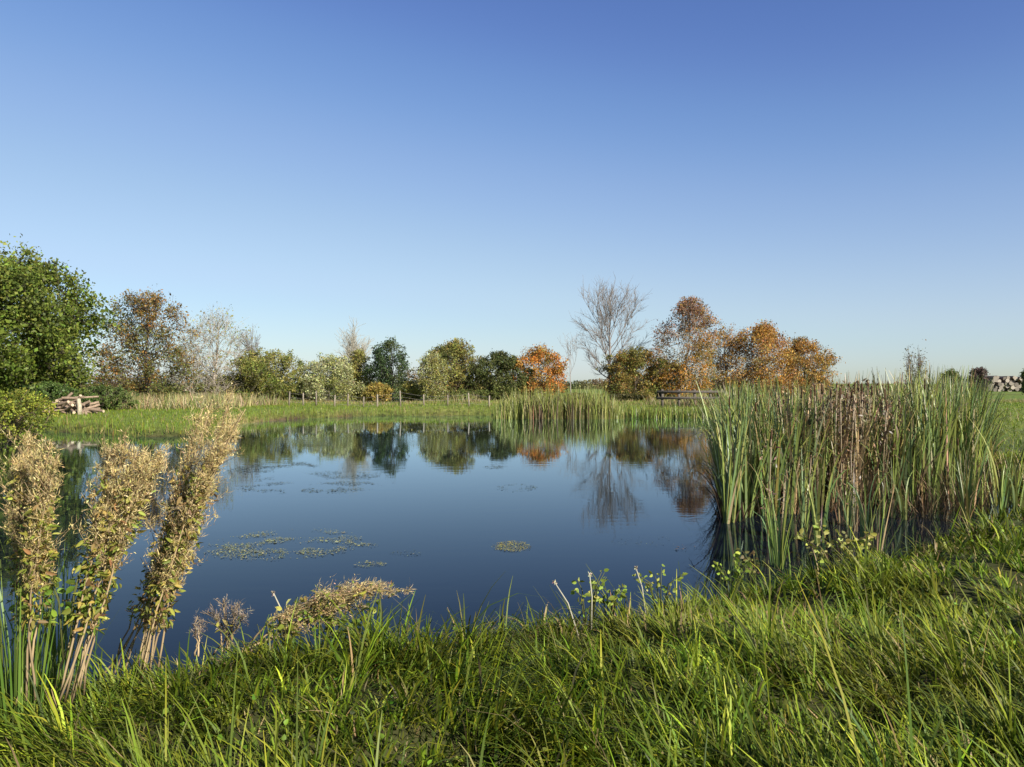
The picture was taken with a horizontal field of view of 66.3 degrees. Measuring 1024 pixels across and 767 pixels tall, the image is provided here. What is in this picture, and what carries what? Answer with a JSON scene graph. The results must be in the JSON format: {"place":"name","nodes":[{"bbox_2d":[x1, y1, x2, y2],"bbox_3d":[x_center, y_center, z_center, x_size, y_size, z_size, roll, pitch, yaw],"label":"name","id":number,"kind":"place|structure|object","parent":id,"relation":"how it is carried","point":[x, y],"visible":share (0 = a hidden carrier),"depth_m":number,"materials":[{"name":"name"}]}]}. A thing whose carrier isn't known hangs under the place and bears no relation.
{"place":"outdoors","nodes":[
{"label":"outdoors","id":0,"kind":"place"},
{"bbox_2d":[87,390,720,409],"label":"tall grass","id":1,"kind":"structure","parent":0,"point":[181,400],"depth_m":52.46,"materials":[{"name":"plant"}]},
{"bbox_2d":[0,416,1021,695],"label":"water","id":2,"kind":"structure","parent":0,"point":[442,516],"depth_m":11.77,"materials":[{"name":"blue liquid"}]},
{"bbox_2d":[207,529,359,559],"bbox_3d":[-2.974,2.090,10.305,1.980,0.012,2.062,0,0,0],"label":"pondweed mat","id":3,"kind":"object","parent":2,"relation":"on","point":[267,540],"visible":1,"depth_m":9.94,"materials":[{"name":"green plant"}]},
{"bbox_2d":[491,380,623,418],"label":"reed bed","id":4,"kind":"object","parent":2,"relation":"in","point":[557,406],"visible":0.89,"depth_m":46.25,"materials":[{"name":"green plant"}]},
{"bbox_2d":[621,404,718,418],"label":"sedge fringe","id":5,"kind":"object","parent":2,"relation":"on","point":[667,414],"visible":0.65,"depth_m":47.42,"materials":[{"name":"green plant"}]},
{"bbox_2d":[691,411,726,517],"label":"cattail","id":6,"kind":"object","parent":2,"relation":"in","point":[717,501],"visible":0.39,"depth_m":12.32,"materials":[{"name":"green plant"}]},
{"bbox_2d":[704,416,754,523],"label":"cattail","id":7,"kind":"object","parent":2,"relation":"in","point":[726,515],"visible":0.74,"depth_m":11.72,"materials":[{"name":"green plant"}]},
{"bbox_2d":[719,416,761,521],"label":"cattail","id":8,"kind":"object","parent":2,"relation":"in","point":[738,506],"visible":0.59,"depth_m":11.96,"materials":[{"name":"green plant"}]},
{"bbox_2d":[722,396,784,515],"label":"cattail","id":9,"kind":"object","parent":2,"relation":"in","point":[762,503],"visible":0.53,"depth_m":12.46,"materials":[{"name":"green plant"}]},
{"bbox_2d":[724,402,786,517],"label":"cattail","id":10,"kind":"object","parent":2,"relation":"in","point":[743,509],"visible":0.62,"depth_m":12.25,"materials":[{"name":"green plant"}]},
{"bbox_2d":[740,410,781,515],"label":"cattail","id":11,"kind":"object","parent":2,"relation":"in","point":[750,481],"visible":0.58,"depth_m":12.37,"materials":[{"name":"green plant"}]},
{"bbox_2d":[738,428,789,540],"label":"cattail","id":12,"kind":"object","parent":2,"relation":"in","point":[769,475],"visible":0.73,"depth_m":10.40,"materials":[{"name":"green plant"}]},
{"bbox_2d":[748,415,798,515],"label":"cattail","id":13,"kind":"object","parent":2,"relation":"in","point":[776,490],"visible":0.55,"depth_m":12.37,"materials":[{"name":"green plant"}]},
{"bbox_2d":[753,494,797,565],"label":"cattail","id":14,"kind":"object","parent":2,"relation":"in","point":[770,550],"visible":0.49,"depth_m":9.08,"materials":[{"name":"green plant"}]},
{"bbox_2d":[755,468,801,569],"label":"iris tuft","id":15,"kind":"object","parent":2,"relation":"in","point":[778,555],"visible":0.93,"depth_m":8.86,"materials":[{"name":"green plant"}]},
{"bbox_2d":[747,396,819,513],"bbox_3d":[4.641,1.280,12.693,1.537,2.242,1.016,-2,-1,2],"label":"cattail","id":16,"kind":"object","parent":2,"relation":"in","point":[807,464],"visible":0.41,"depth_m":12.60,"materials":[{"name":"green plant"}]},
{"bbox_2d":[758,401,828,514],"bbox_3d":[4.574,1.298,12.677,1.493,2.173,0.933,0,0,-1],"label":"cattail","id":17,"kind":"object","parent":2,"relation":"in","point":[794,471],"visible":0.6,"depth_m":12.58,"materials":[{"name":"green plant"}]},
{"bbox_2d":[779,449,842,539],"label":"cattail","id":18,"kind":"object","parent":2,"relation":"in","point":[804,519],"visible":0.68,"depth_m":10.52,"materials":[{"name":"green plant"}]},
{"bbox_2d":[792,388,842,508],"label":"cattail","id":19,"kind":"object","parent":2,"relation":"in","point":[821,446],"visible":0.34,"depth_m":12.81,"materials":[{"name":"green plant"}]},
{"bbox_2d":[805,381,833,512],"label":"cattail","id":20,"kind":"object","parent":2,"relation":"in","point":[815,413],"visible":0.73,"depth_m":12.82,"materials":[{"name":"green plant"}]},
{"bbox_2d":[792,431,861,543],"bbox_3d":[4.079,1.454,10.376,0.766,1.762,1.179,0,0,43],"label":"cattail","id":21,"kind":"object","parent":2,"relation":"in","point":[814,521],"visible":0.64,"depth_m":10.30,"materials":[{"name":"green plant"}]},
{"bbox_2d":[811,380,845,508],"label":"cattail","id":22,"kind":"object","parent":2,"relation":"in","point":[824,419],"visible":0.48,"depth_m":13.19,"materials":[{"name":"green plant"}]},
{"bbox_2d":[794,519,876,562],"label":"flowering plant","id":23,"kind":"object","parent":2,"relation":"in","point":[827,544],"visible":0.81,"depth_m":9.27,"materials":[{"name":"green plant"}]},
{"bbox_2d":[808,398,868,511],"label":"cattail","id":24,"kind":"object","parent":2,"relation":"in","point":[823,479],"visible":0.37,"depth_m":12.88,"materials":[{"name":"green plant"}]},
{"bbox_2d":[824,382,857,510],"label":"cattail","id":25,"kind":"object","parent":2,"relation":"in","point":[835,419],"visible":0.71,"depth_m":12.96,"materials":[{"name":"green plant"}]},
{"bbox_2d":[806,380,880,503],"bbox_3d":[5.493,1.175,12.909,1.159,2.503,1.144,1,2,-45],"label":"cattail","id":26,"kind":"object","parent":2,"relation":"in","point":[853,420],"visible":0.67,"depth_m":13.05,"materials":[{"name":"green plant"}]},
{"bbox_2d":[823,387,880,510],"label":"cattail","id":27,"kind":"object","parent":2,"relation":"in","point":[843,464],"visible":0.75,"depth_m":12.95,"materials":[{"name":"green plant"}]},
{"bbox_2d":[845,395,886,508],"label":"cattail","id":28,"kind":"object","parent":2,"relation":"in","point":[856,468],"visible":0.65,"depth_m":13.18,"materials":[{"name":"brown plant"}]},
{"bbox_2d":[851,380,894,502],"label":"cattail","id":29,"kind":"object","parent":2,"relation":"in","point":[862,427],"visible":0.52,"depth_m":13.38,"materials":[{"name":"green plant"}]},
{"bbox_2d":[842,465,918,549],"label":"cattail","id":30,"kind":"object","parent":2,"relation":"in","point":[862,530],"visible":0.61,"depth_m":10.00,"materials":[{"name":"green plant"}]},
{"bbox_2d":[849,486,913,555],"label":"iris tuft","id":31,"kind":"object","parent":2,"relation":"in","point":[881,547],"visible":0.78,"depth_m":9.55,"materials":[{"name":"green plant"}]},
{"bbox_2d":[859,442,908,517],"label":"cattail","id":32,"kind":"object","parent":2,"relation":"in","point":[892,511],"visible":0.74,"depth_m":12.26,"materials":[{"name":"green plant"}]},
{"bbox_2d":[858,397,918,507],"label":"cattail","id":33,"kind":"object","parent":2,"relation":"in","point":[888,450],"visible":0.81,"depth_m":13.15,"materials":[{"name":"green plant"}]},
{"bbox_2d":[859,419,922,505],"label":"cattail","id":34,"kind":"object","parent":2,"relation":"in","point":[879,467],"visible":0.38,"depth_m":13.36,"materials":[{"name":"green plant"}]},
{"bbox_2d":[884,458,918,519],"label":"cattail","id":35,"kind":"object","parent":2,"relation":"in","point":[900,502],"visible":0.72,"depth_m":12.15,"materials":[{"name":"green plant"}]},
{"bbox_2d":[877,400,931,501],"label":"cattail","id":36,"kind":"object","parent":2,"relation":"in","point":[895,470],"visible":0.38,"depth_m":13.29,"materials":[{"name":"green plant"}]},
{"bbox_2d":[875,392,941,507],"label":"cattail","id":37,"kind":"object","parent":2,"relation":"in","point":[905,475],"visible":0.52,"depth_m":13.19,"materials":[{"name":"green plant"}]},
{"bbox_2d":[879,374,950,503],"bbox_3d":[6.964,1.045,13.555,0.944,2.810,1.297,-1,0,-39],"label":"cattail","id":38,"kind":"object","parent":2,"relation":"in","point":[916,441],"visible":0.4,"depth_m":13.57,"materials":[{"name":"green plant"}]},
{"bbox_2d":[897,388,949,507],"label":"cattail","id":39,"kind":"object","parent":2,"relation":"in","point":[909,468],"visible":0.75,"depth_m":13.20,"materials":[{"name":"green plant"}]},
{"bbox_2d":[867,476,984,521],"bbox_3d":[6.543,1.837,12.747,2.086,0.857,2.035,0,0,0],"label":"rush tuft","id":40,"kind":"object","parent":2,"relation":"in","point":[925,511],"visible":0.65,"depth_m":12.50,"materials":[{"name":"green plant"}]},
{"bbox_2d":[904,366,966,505],"bbox_3d":[7.271,1.062,13.532,1.299,2.761,0.859,0,0,-14],"label":"cattail","id":41,"kind":"object","parent":2,"relation":"in","point":[926,490],"visible":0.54,"depth_m":13.57,"materials":[{"name":"green plant"}]},
{"bbox_2d":[909,388,963,501],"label":"cattail","id":42,"kind":"object","parent":2,"relation":"in","point":[950,481],"visible":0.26,"depth_m":13.87,"materials":[{"name":"green plant"}]},
{"bbox_2d":[899,381,977,504],"bbox_3d":[7.480,1.170,13.737,1.536,2.517,0.931,0,0,15],"label":"cattail","id":43,"kind":"object","parent":2,"relation":"in","point":[939,469],"visible":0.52,"depth_m":13.68,"materials":[{"name":"green plant"}]},
{"bbox_2d":[921,370,985,501],"bbox_3d":[7.762,1.094,13.969,0.609,2.706,1.160,0,0,-44],"label":"cattail","id":44,"kind":"object","parent":2,"relation":"in","point":[946,467],"visible":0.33,"depth_m":13.86,"materials":[{"name":"green plant"}]},
{"bbox_2d":[935,438,995,523],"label":"cattail","id":45,"kind":"object","parent":2,"relation":"in","point":[968,502],"visible":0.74,"depth_m":11.75,"materials":[{"name":"green plant"}]},
{"bbox_2d":[912,447,1018,512],"bbox_3d":[7.468,1.584,13.061,2.183,1.192,2.039,0,0,-12],"label":"rush tuft","id":46,"kind":"object","parent":2,"relation":"in","point":[953,496],"visible":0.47,"depth_m":12.97,"materials":[{"name":"green plant"}]},
{"bbox_2d":[945,420,990,516],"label":"cattail","id":47,"kind":"object","parent":2,"relation":"in","point":[977,492],"visible":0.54,"depth_m":12.32,"materials":[{"name":"green plant"}]},
{"bbox_2d":[949,392,997,493],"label":"cattail","id":48,"kind":"object","parent":2,"relation":"in","point":[964,459],"visible":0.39,"depth_m":14.05,"materials":[{"name":"green plant"}]},
{"bbox_2d":[964,387,992,487],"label":"cattail","id":49,"kind":"object","parent":2,"relation":"in","point":[980,439],"visible":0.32,"depth_m":14.12,"materials":[{"name":"green plant"}]},
{"bbox_2d":[967,416,1023,516],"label":"cattail","id":50,"kind":"object","parent":2,"relation":"in","point":[1002,501],"visible":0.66,"depth_m":12.05,"materials":[{"name":"green plant"}]},
{"bbox_2d":[991,443,1023,517],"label":"cattail","id":51,"kind":"object","parent":2,"relation":"in","point":[1015,499],"visible":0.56,"depth_m":11.96,"materials":[{"name":"green plant"}]},
{"bbox_2d":[0,383,1023,766],"bbox_3d":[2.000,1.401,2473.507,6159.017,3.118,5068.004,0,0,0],"label":"ground","id":52,"kind":"structure","parent":0,"point":[406,733],"depth_m":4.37,"materials":[{"name":"green plant"}]},
{"bbox_2d":[0,387,62,437],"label":"bank shrub","id":53,"kind":"object","parent":52,"relation":"on","point":[16,415],"visible":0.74,"depth_m":30.81,"materials":[{"name":"green plant"}]},
{"bbox_2d":[0,528,76,738],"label":"iris tuft","id":54,"kind":"object","parent":52,"relation":"on","point":[17,676],"visible":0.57,"depth_m":4.09,"materials":[{"name":"green plant"}]},
{"bbox_2d":[0,429,82,705],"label":"dry weed clump","id":55,"kind":"object","parent":52,"relation":"on","point":[29,512],"visible":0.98,"depth_m":4.04,"materials":[{"name":"beige plant"}]},
{"bbox_2d":[14,380,99,410],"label":"hedge shrub","id":56,"kind":"object","parent":52,"relation":"on","point":[51,390],"visible":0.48,"depth_m":44.51,"materials":[{"name":"green plant"}]},
{"bbox_2d":[0,233,123,397],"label":"broadleaf tree","id":57,"kind":"object","parent":52,"relation":"on","point":[47,341],"visible":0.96,"depth_m":45.26,"materials":[{"name":"green plant"}]},
{"bbox_2d":[0,539,126,708],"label":"iris tuft","id":58,"kind":"object","parent":52,"relation":"on","point":[53,658],"visible":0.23,"depth_m":4.43,"materials":[{"name":"green plant"}]},
{"bbox_2d":[40,563,98,659],"bbox_3d":[-2.331,1.187,4.135,0.303,0.507,0.217,0,0,0],"label":"leafy weed","id":59,"kind":"object","parent":52,"relation":"on","point":[66,611],"visible":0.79,"depth_m":4.10,"materials":[{"name":"green plant"}]},
{"bbox_2d":[77,383,140,409],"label":"hedge shrub","id":60,"kind":"object","parent":52,"relation":"on","point":[107,398],"visible":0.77,"depth_m":46.71,"materials":[{"name":"green plant"}]},
{"bbox_2d":[51,426,176,703],"bbox_3d":[-2.127,0.974,4.151,0.644,1.540,0.533,0,0,-17],"label":"dry weed clump","id":61,"kind":"object","parent":52,"relation":"on","point":[102,550],"visible":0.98,"depth_m":4.10,"materials":[{"name":"beige plant"}]},
{"bbox_2d":[88,288,202,399],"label":"autumn tree","id":62,"kind":"object","parent":52,"relation":"on","point":[146,331],"visible":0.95,"depth_m":63.87,"materials":[{"name":"brown plant"}]},
{"bbox_2d":[101,502,215,683],"bbox_3d":[-2.224,1.296,4.884,0.802,1.247,0.396,0,0,24],"label":"dry weed clump","id":63,"kind":"object","parent":52,"relation":"on","point":[141,602],"visible":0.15,"depth_m":4.85,"materials":[{"name":"beige plant"}]},
{"bbox_2d":[133,381,245,683],"bbox_3d":[-1.855,0.897,4.594,0.578,1.828,0.876,0,0,-39],"label":"dry weed clump","id":64,"kind":"object","parent":52,"relation":"on","point":[199,486],"visible":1,"depth_m":4.52,"materials":[{"name":"beige plant"}]},
{"bbox_2d":[186,614,207,656],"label":"dry weed clump","id":65,"kind":"object","parent":52,"relation":"on","point":[199,628],"visible":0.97,"depth_m":5.19,"materials":[{"name":"beige plant"}]},
{"bbox_2d":[157,304,258,396],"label":"bare bush","id":66,"kind":"object","parent":52,"relation":"on","point":[215,373],"visible":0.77,"depth_m":67.68,"materials":[{"name":"grey plant"}]},
{"bbox_2d":[182,376,259,396],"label":"hedge shrub","id":67,"kind":"object","parent":52,"relation":"on","point":[219,383],"visible":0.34,"depth_m":69.70,"materials":[{"name":"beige plant"}]},
{"bbox_2d":[191,596,253,654],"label":"dry weed clump","id":68,"kind":"object","parent":52,"relation":"on","point":[225,621],"visible":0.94,"depth_m":5.15,"materials":[{"name":"brown plant"}]},
{"bbox_2d":[218,346,314,400],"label":"willow bush","id":69,"kind":"object","parent":52,"relation":"on","point":[258,369],"visible":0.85,"depth_m":68.26,"materials":[{"name":"green plant"}]},
{"bbox_2d":[265,599,306,653],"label":"leafy weed","id":70,"kind":"object","parent":52,"relation":"on","point":[280,627],"visible":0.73,"depth_m":4.87,"materials":[{"name":"green plant"}]},
{"bbox_2d":[236,573,413,654],"bbox_3d":[-1.181,1.492,4.947,1.207,0.636,0.523,0,0,0],"label":"fallen weed clump","id":71,"kind":"object","parent":52,"relation":"on","point":[346,598],"visible":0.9,"depth_m":4.86,"materials":[{"name":"beige plant"}]},
{"bbox_2d":[291,352,367,400],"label":"willow bush","id":72,"kind":"object","parent":52,"relation":"on","point":[328,365],"visible":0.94,"depth_m":68.86,"materials":[{"name":"green plant"}]},
{"bbox_2d":[294,596,379,651],"bbox_3d":[-1.112,1.519,4.957,0.513,0.401,0.362,0,0,5],"label":"bramble plant","id":73,"kind":"object","parent":52,"relation":"on","point":[374,609],"visible":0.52,"depth_m":4.93,"materials":[{"name":"green plant"}]},
{"bbox_2d":[334,316,372,373],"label":"poplar tree","id":74,"kind":"object","parent":52,"relation":"on","point":[353,346],"visible":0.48,"depth_m":74.66,"materials":[{"name":"beige plant"}]},
{"bbox_2d":[342,347,377,400],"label":"alder bush","id":75,"kind":"object","parent":52,"relation":"on","point":[357,357],"visible":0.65,"depth_m":71.58,"materials":[{"name":"green plant"}]},
{"bbox_2d":[361,381,394,401],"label":"hazel bush","id":76,"kind":"object","parent":52,"relation":"on","point":[372,390],"visible":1,"depth_m":67.88,"materials":[{"name":"yellow plant"}]},
{"bbox_2d":[362,337,414,401],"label":"alder tree","id":77,"kind":"object","parent":52,"relation":"on","point":[383,365],"visible":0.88,"depth_m":70.23,"materials":[{"name":"green plant"}]},
{"bbox_2d":[288,391,489,406],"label":"wire fence","id":78,"kind":"object","parent":52,"relation":"on","point":[334,400],"visible":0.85,"depth_m":54.97,"materials":[{"name":"brown wood"}]},
{"bbox_2d":[15,370,775,388],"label":"distant hedge","id":79,"kind":"object","parent":52,"relation":"on","point":[594,382],"visible":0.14,"depth_m":210.33,"materials":[{"name":"green plant"}]},
{"bbox_2d":[398,379,422,400],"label":"holly bush","id":80,"kind":"object","parent":52,"relation":"on","point":[409,395],"visible":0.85,"depth_m":70.28,"materials":[{"name":"green plant"}]},
{"bbox_2d":[410,350,451,399],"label":"birch tree","id":81,"kind":"object","parent":52,"relation":"on","point":[435,374],"visible":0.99,"depth_m":69.10,"materials":[{"name":"green plant"}]},
{"bbox_2d":[413,337,496,399],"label":"field maple","id":82,"kind":"object","parent":52,"relation":"on","point":[455,354],"visible":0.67,"depth_m":72.44,"materials":[{"name":"green plant"}]},
{"bbox_2d":[440,388,507,399],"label":"hedge shrub","id":83,"kind":"object","parent":52,"relation":"on","point":[488,393],"visible":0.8,"depth_m":69.92,"materials":[{"name":"green plant"}]},
{"bbox_2d":[458,348,535,399],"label":"hawthorn tree","id":84,"kind":"object","parent":52,"relation":"on","point":[500,362],"visible":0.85,"depth_m":71.87,"materials":[{"name":"green plant"}]},
{"bbox_2d":[2,396,1023,464],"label":"grass","id":85,"kind":"structure","parent":52,"relation":"on","point":[434,403],"depth_m":46.09,"materials":[{"name":"green plant"}]},
{"bbox_2d":[509,343,569,397],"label":"maple tree","id":86,"kind":"object","parent":52,"relation":"on","point":[536,355],"visible":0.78,"depth_m":73.50,"materials":[{"name":"orange plant"}]},
{"bbox_2d":[571,568,608,627],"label":"leafy weed","id":87,"kind":"object","parent":52,"relation":"on","point":[595,588],"visible":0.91,"depth_m":5.49,"materials":[{"name":"green plant"}]},
{"bbox_2d":[596,582,626,622],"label":"leafy weed","id":88,"kind":"object","parent":52,"relation":"on","point":[612,598],"visible":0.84,"depth_m":5.67,"materials":[{"name":"green plant"}]},
{"bbox_2d":[569,272,654,391],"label":"bare tree","id":89,"kind":"object","parent":52,"relation":"on","point":[610,309],"visible":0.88,"depth_m":75.35,"materials":[{"name":"grey plant"}]},
{"bbox_2d":[596,345,672,400],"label":"oak tree","id":90,"kind":"object","parent":52,"relation":"on","point":[632,360],"visible":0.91,"depth_m":69.85,"materials":[{"name":"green plant"}]},
{"bbox_2d":[632,564,687,608],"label":"leafy weed","id":91,"kind":"object","parent":52,"relation":"on","point":[648,585],"visible":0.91,"depth_m":6.11,"materials":[{"name":"green plant"}]},
{"bbox_2d":[643,359,696,396],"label":"yew bush","id":92,"kind":"object","parent":52,"relation":"on","point":[669,379],"visible":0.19,"depth_m":72.28,"materials":[{"name":"green plant"}]},
{"bbox_2d":[646,295,726,396],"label":"tree","id":93,"kind":"object","parent":52,"relation":"on","point":[687,308],"visible":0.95,"depth_m":70.21,"materials":[{"name":"orange plant"}]},
{"bbox_2d":[657,389,724,407],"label":"wooden railing","id":94,"kind":"object","parent":52,"relation":"on","point":[678,392],"visible":0.57,"depth_m":55.84,"materials":[{"name":"brown wood"}]},
{"bbox_2d":[704,322,756,395],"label":"bare bush","id":95,"kind":"object","parent":52,"relation":"on","point":[721,369],"visible":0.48,"depth_m":75.23,"materials":[{"name":"brown plant"}]},
{"bbox_2d":[712,551,751,595],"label":"leafy weed","id":96,"kind":"object","parent":52,"relation":"on","point":[736,560],"visible":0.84,"depth_m":7.58,"materials":[{"name":"green plant"}]},
{"bbox_2d":[732,548,759,586],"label":"leafy weed","id":97,"kind":"object","parent":52,"relation":"on","point":[746,559],"visible":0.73,"depth_m":8.11,"materials":[{"name":"green plant"}]},
{"bbox_2d":[716,318,803,399],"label":"maple tree","id":98,"kind":"object","parent":52,"relation":"on","point":[765,337],"visible":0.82,"depth_m":72.27,"materials":[{"name":"orange plant"}]},
{"bbox_2d":[777,332,845,398],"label":"maple tree","id":99,"kind":"object","parent":52,"relation":"on","point":[803,362],"visible":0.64,"depth_m":73.55,"materials":[{"name":"orange plant"}]},
{"bbox_2d":[688,361,1023,522],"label":"cattail bed","id":100,"kind":"object","parent":52,"relation":"on","point":[797,395],"visible":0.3,"depth_m":13.55,"materials":[{"name":"green plant"}]},
{"bbox_2d":[900,339,931,384],"bbox_3d":[15.364,0.040,29.673,1.163,3.480,1.602,0,0,15],"label":"sapling","id":101,"kind":"object","parent":52,"relation":"on","point":[917,367],"visible":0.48,"depth_m":29.80,"materials":[{"name":"grey plant"}]},
{"bbox_2d":[966,366,989,392],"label":"round tree","id":102,"kind":"object","parent":52,"relation":"on","point":[980,372],"visible":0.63,"depth_m":119.46,"materials":[{"name":"green plant"}]},
{"bbox_2d":[965,429,1023,506],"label":"iris tuft","id":103,"kind":"object","parent":52,"relation":"on","point":[993,486],"visible":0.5,"depth_m":13.48,"materials":[{"name":"green plant"}]},
{"bbox_2d":[0,0,1023,383],"label":"sky","id":104,"kind":"structure","parent":0,"point":[847,176],"materials":[{"name":"blue"}]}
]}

